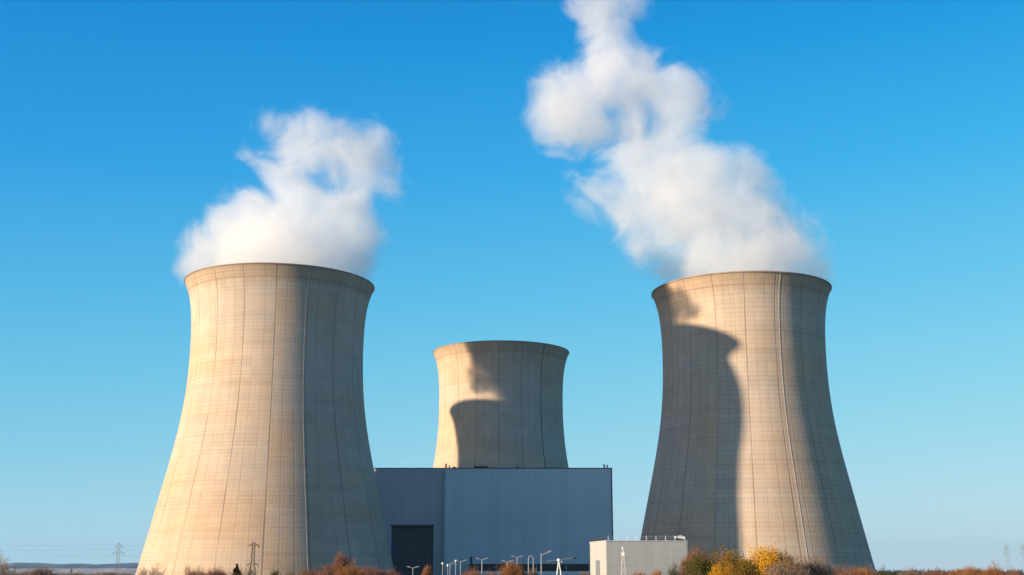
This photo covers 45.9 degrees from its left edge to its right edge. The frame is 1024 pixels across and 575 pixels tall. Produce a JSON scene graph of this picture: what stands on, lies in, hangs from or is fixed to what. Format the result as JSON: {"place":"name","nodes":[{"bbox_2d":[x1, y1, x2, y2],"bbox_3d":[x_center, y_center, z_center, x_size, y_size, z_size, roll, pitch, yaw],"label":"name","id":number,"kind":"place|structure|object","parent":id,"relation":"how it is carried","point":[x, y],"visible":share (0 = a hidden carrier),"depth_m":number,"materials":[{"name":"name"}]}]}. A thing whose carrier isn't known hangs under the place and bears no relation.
{"place":"outdoors","nodes":[
{"label":"outdoors","id":0,"kind":"place"},
{"bbox_2d":[0,568,136,573],"bbox_3d":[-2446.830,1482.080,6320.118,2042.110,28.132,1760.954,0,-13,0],"label":"terrain","id":1,"kind":"structure","parent":0,"point":[102,570],"depth_m":5880.97,"materials":[{"name":"brown soil"}]},
{"bbox_2d":[0,563,138,568],"bbox_3d":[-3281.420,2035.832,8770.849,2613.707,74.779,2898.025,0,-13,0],"label":"hills","id":2,"kind":"structure","parent":0,"point":[68,566],"depth_m":8212.46,"materials":[{"name":"blue"}]},
{"bbox_2d":[135,262,393,574],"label":"cooling tower","id":3,"kind":"structure","parent":0,"point":[271,457],"depth_m":477.90,"materials":[{"name":"concrete"}]},
{"bbox_2d":[4,573,925,574],"bbox_3d":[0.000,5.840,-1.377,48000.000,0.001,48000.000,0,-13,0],"label":"ground","id":4,"kind":"structure","parent":0,"point":[134,574],"depth_m":3483.31,"materials":[{"name":"brown soil"}]},
{"bbox_2d":[0,553,19,574],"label":"bare tree","id":5,"kind":"object","parent":4,"relation":"on","point":[3,568],"visible":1,"depth_m":87.99,"materials":[{"name":"brown plant"}]},
{"bbox_2d":[22,564,60,574],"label":"bare tree","id":6,"kind":"object","parent":4,"relation":"on","point":[39,571],"visible":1,"depth_m":155.20,"materials":[{"name":"brown plant"}]},
{"bbox_2d":[8,571,133,574],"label":"distant wood","id":7,"kind":"object","parent":4,"relation":"on","point":[98,573],"visible":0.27,"depth_m":1533.71,"materials":[{"name":"plant"}]},
{"bbox_2d":[113,545,123,574],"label":"electricity pylon","id":8,"kind":"object","parent":4,"relation":"on","point":[117,560],"visible":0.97,"depth_m":877.19,"materials":[{"name":"grey metal"}]},
{"bbox_2d":[136,565,148,574],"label":"bare tree","id":9,"kind":"object","parent":4,"relation":"on","point":[144,573],"visible":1,"depth_m":145.55,"materials":[{"name":"brown plant"}]},
{"bbox_2d":[146,562,166,574],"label":"bare tree","id":10,"kind":"object","parent":4,"relation":"on","point":[153,570],"visible":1,"depth_m":145.80,"materials":[{"name":"brown plant"}]},
{"bbox_2d":[183,565,208,574],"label":"bare tree","id":11,"kind":"object","parent":4,"relation":"on","point":[193,572],"visible":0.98,"depth_m":165.13,"materials":[{"name":"brown plant"}]},
{"bbox_2d":[201,566,229,574],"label":"bare tree","id":12,"kind":"object","parent":4,"relation":"on","point":[216,572],"visible":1,"depth_m":165.08,"materials":[{"name":"brown plant"}]},
{"bbox_2d":[229,564,258,574],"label":"conifer","id":13,"kind":"object","parent":4,"relation":"on","point":[236,570],"visible":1,"depth_m":165.51,"materials":[{"name":"green plant"}]},
{"bbox_2d":[269,565,280,574],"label":"shrub","id":14,"kind":"object","parent":4,"relation":"on","point":[276,572],"visible":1,"depth_m":165.21,"materials":[{"name":"green plant"}]},
{"bbox_2d":[298,566,320,574],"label":"bare tree","id":15,"kind":"object","parent":4,"relation":"on","point":[310,572],"visible":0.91,"depth_m":165.16,"materials":[{"name":"brown plant"}]},
{"bbox_2d":[314,561,336,574],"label":"bare tree","id":16,"kind":"object","parent":4,"relation":"on","point":[325,571],"visible":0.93,"depth_m":160.21,"materials":[{"name":"brown plant"}]},
{"bbox_2d":[330,550,351,572],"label":"bare tree","id":17,"kind":"object","parent":4,"relation":"on","point":[339,560],"visible":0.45,"depth_m":179.93,"materials":[{"name":"brown plant"}]},
{"bbox_2d":[333,559,365,574],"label":"bare tree","id":18,"kind":"object","parent":4,"relation":"on","point":[351,571],"visible":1,"depth_m":155.21,"materials":[{"name":"brown plant"}]},
{"bbox_2d":[361,564,388,574],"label":"bare tree","id":19,"kind":"object","parent":4,"relation":"on","point":[374,572],"visible":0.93,"depth_m":159.98,"materials":[{"name":"brown plant"}]},
{"bbox_2d":[383,565,399,574],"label":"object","id":20,"kind":"object","parent":4,"relation":"on","point":[393,573],"visible":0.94,"depth_m":165.10,"materials":[{"name":"brown plant"}]},
{"bbox_2d":[374,464,612,574],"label":"turbine hall","id":21,"kind":"structure","parent":4,"relation":"on","point":[434,518],"depth_m":558.62,"materials":[{"name":"metal"}]},
{"bbox_2d":[391,526,433,574],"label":"hangar door","id":22,"kind":"structure","parent":21,"relation":"in","point":[412,546],"depth_m":561.04,"materials":[{"name":"black metal"}]},
{"bbox_2d":[652,568,661,574],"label":"shrub","id":23,"kind":"object","parent":4,"relation":"on","point":[655,572],"visible":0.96,"depth_m":146.11,"materials":[{"name":"brown plant"}]},
{"bbox_2d":[660,558,690,574],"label":"shrub","id":24,"kind":"object","parent":4,"relation":"on","point":[673,571],"visible":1,"depth_m":96.96,"materials":[{"name":"green plant"}]},
{"bbox_2d":[676,543,718,574],"bbox_3d":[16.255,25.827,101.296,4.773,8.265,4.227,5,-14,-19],"label":"tree","id":25,"kind":"object","parent":4,"relation":"on","point":[700,567],"visible":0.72,"depth_m":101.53,"materials":[{"name":"green plant"}]},
{"bbox_2d":[704,562,717,574],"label":"shrub","id":26,"kind":"object","parent":4,"relation":"on","point":[708,570],"visible":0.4,"depth_m":97.42,"materials":[{"name":"orange plant"}]},
{"bbox_2d":[706,554,733,574],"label":"shrub","id":27,"kind":"object","parent":4,"relation":"on","point":[719,572],"visible":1,"depth_m":95.45,"materials":[{"name":"yellow plant"}]},
{"bbox_2d":[712,548,737,570],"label":"bare tree","id":28,"kind":"object","parent":4,"relation":"on","point":[714,560],"visible":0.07,"depth_m":131.87,"materials":[{"name":"brown plant"}]},
{"bbox_2d":[710,543,762,574],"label":"tree","id":29,"kind":"object","parent":4,"relation":"on","point":[732,561],"visible":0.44,"depth_m":99.17,"materials":[{"name":"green plant"}]},
{"bbox_2d":[733,559,768,574],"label":"shrub","id":30,"kind":"object","parent":4,"relation":"on","point":[748,570],"visible":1,"depth_m":93.93,"materials":[{"name":"green plant"}]},
{"bbox_2d":[745,541,793,574],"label":"tree","id":31,"kind":"object","parent":4,"relation":"on","point":[766,559],"visible":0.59,"depth_m":98.13,"materials":[{"name":"yellow plant"}]},
{"bbox_2d":[762,561,794,574],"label":"shrub","id":32,"kind":"object","parent":4,"relation":"on","point":[775,568],"visible":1,"depth_m":91.35,"materials":[{"name":"brown plant"}]},
{"bbox_2d":[760,546,814,574],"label":"bare tree","id":33,"kind":"object","parent":4,"relation":"on","point":[798,569],"visible":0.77,"depth_m":97.07,"materials":[{"name":"brown plant"}]},
{"bbox_2d":[794,552,838,574],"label":"bare tree","id":34,"kind":"object","parent":4,"relation":"on","point":[818,569],"visible":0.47,"depth_m":101.50,"materials":[{"name":"brown plant"}]},
{"bbox_2d":[831,563,860,574],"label":"bare tree","id":35,"kind":"object","parent":4,"relation":"on","point":[851,572],"visible":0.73,"depth_m":155.10,"materials":[{"name":"brown plant"}]},
{"bbox_2d":[849,564,879,574],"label":"bare tree","id":36,"kind":"object","parent":4,"relation":"on","point":[865,572],"visible":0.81,"depth_m":159.93,"materials":[{"name":"brown plant"}]},
{"bbox_2d":[878,563,897,574],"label":"tree","id":37,"kind":"object","parent":4,"relation":"on","point":[884,573],"visible":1,"depth_m":145.68,"materials":[{"name":"green plant"}]},
{"bbox_2d":[896,567,923,574],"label":"bare tree","id":38,"kind":"object","parent":4,"relation":"on","point":[912,573],"visible":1,"depth_m":164.58,"materials":[{"name":"brown plant"}]},
{"bbox_2d":[905,566,935,574],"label":"bare tree","id":39,"kind":"object","parent":4,"relation":"on","point":[922,572],"visible":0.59,"depth_m":175.11,"materials":[{"name":"brown plant"}]},
{"bbox_2d":[922,567,947,574],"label":"bare tree","id":40,"kind":"object","parent":4,"relation":"on","point":[939,573],"visible":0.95,"depth_m":174.61,"materials":[{"name":"brown plant"}]},
{"bbox_2d":[876,569,1023,574],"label":"distant wood","id":41,"kind":"object","parent":4,"relation":"on","point":[900,572],"visible":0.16,"depth_m":429.08,"materials":[{"name":"plant"}]},
{"bbox_2d":[946,567,966,574],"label":"bare tree","id":42,"kind":"object","parent":4,"relation":"on","point":[956,573],"visible":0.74,"depth_m":165.18,"materials":[{"name":"brown plant"}]},
{"bbox_2d":[959,564,985,574],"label":"bare tree","id":43,"kind":"object","parent":4,"relation":"on","point":[970,571],"visible":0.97,"depth_m":154.25,"materials":[{"name":"brown plant"}]},
{"bbox_2d":[981,560,1007,574],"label":"bare tree","id":44,"kind":"object","parent":4,"relation":"on","point":[992,571],"visible":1,"depth_m":150.45,"materials":[{"name":"brown plant"}]},
{"bbox_2d":[1003,545,1011,571],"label":"electricity pylon","id":45,"kind":"object","parent":4,"relation":"on","point":[1008,554],"visible":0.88,"depth_m":1464.59,"materials":[{"name":"grey metal"}]},
{"bbox_2d":[1002,568,1023,574],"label":"bare tree","id":46,"kind":"object","parent":4,"relation":"on","point":[1012,572],"visible":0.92,"depth_m":160.20,"materials":[{"name":"brown plant"}]},
{"bbox_2d":[433,340,568,467],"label":"cooling tower","id":47,"kind":"structure","parent":0,"point":[500,403],"depth_m":691.23,"materials":[{"name":"concrete"}]},
{"bbox_2d":[0,0,1023,572],"label":"sky","id":48,"kind":"structure","parent":0,"point":[516,170],"materials":[{"name":"blue"}]},
{"bbox_2d":[468,557,589,574],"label":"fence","id":49,"kind":"object","parent":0,"point":[566,569],"visible":0.76,"depth_m":537.88,"materials":[{"name":"grey metal"}]},
{"bbox_2d":[640,271,876,574],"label":"cooling tower","id":50,"kind":"structure","parent":0,"point":[748,448],"depth_m":388.50,"materials":[{"name":"concrete"}]},
{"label":"yard pavement","id":51,"kind":"structure","parent":0,"visible":0},
{"bbox_2d":[12,568,30,574],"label":"shrub","id":52,"kind":"object","parent":51,"relation":"on","point":[21,573],"visible":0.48,"depth_m":194.42,"materials":[{"name":"brown plant"}]},
{"bbox_2d":[101,570,118,574],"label":"shrub","id":53,"kind":"object","parent":51,"relation":"on","point":[106,573],"visible":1,"depth_m":213.24,"materials":[{"name":"brown plant"}]},
{"bbox_2d":[247,542,258,574],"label":"electricity pylon","id":54,"kind":"object","parent":51,"relation":"on","point":[253,543],"visible":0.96,"depth_m":409.57,"materials":[{"name":"metal"}]},
{"bbox_2d":[420,566,433,574],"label":"bare tree","id":55,"kind":"object","parent":51,"relation":"on","point":[427,571],"visible":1,"depth_m":194.69,"materials":[{"name":"brown plant"}]},
{"bbox_2d":[461,567,482,574],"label":"shrub","id":56,"kind":"object","parent":51,"relation":"on","point":[475,572],"visible":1,"depth_m":194.34,"materials":[{"name":"brown plant"}]},
{"bbox_2d":[495,560,528,574],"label":"shrub","id":57,"kind":"object","parent":51,"relation":"on","point":[512,569],"visible":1,"depth_m":184.52,"materials":[{"name":"brown plant"}]},
{"bbox_2d":[528,556,533,572],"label":"arch post","id":58,"kind":"object","parent":51,"relation":"on","point":[528,563],"visible":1,"depth_m":309.93,"materials":[{"name":"grey metal"}]},
{"bbox_2d":[529,565,538,574],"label":"shrub","id":59,"kind":"object","parent":51,"relation":"on","point":[532,573],"visible":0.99,"depth_m":194.73,"materials":[{"name":"brown plant"}]},
{"bbox_2d":[541,551,550,574],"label":"street lamp","id":60,"kind":"object","parent":51,"relation":"on","point":[541,560],"visible":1,"depth_m":310.18,"materials":[{"name":"grey metal"}]},
{"bbox_2d":[544,557,576,574],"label":"boom mast","id":61,"kind":"object","parent":51,"relation":"on","point":[559,560],"visible":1,"depth_m":272.96,"materials":[{"name":"white metal"}]},
{"bbox_2d":[621,547,625,574],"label":"lattice mast","id":62,"kind":"object","parent":51,"relation":"on","point":[623,561],"visible":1,"depth_m":255.55,"materials":[{"name":"white metal"}]},
{"bbox_2d":[589,535,687,574],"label":"switchgear building","id":63,"kind":"structure","parent":51,"relation":"on","point":[646,556],"depth_m":294.60,"materials":[{"name":"grey paint"}]},
{"bbox_2d":[596,560,599,574],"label":"door","id":64,"kind":"structure","parent":63,"relation":"in","point":[597,561],"depth_m":300.63,"materials":[{"name":"grey paint"}]}
]}

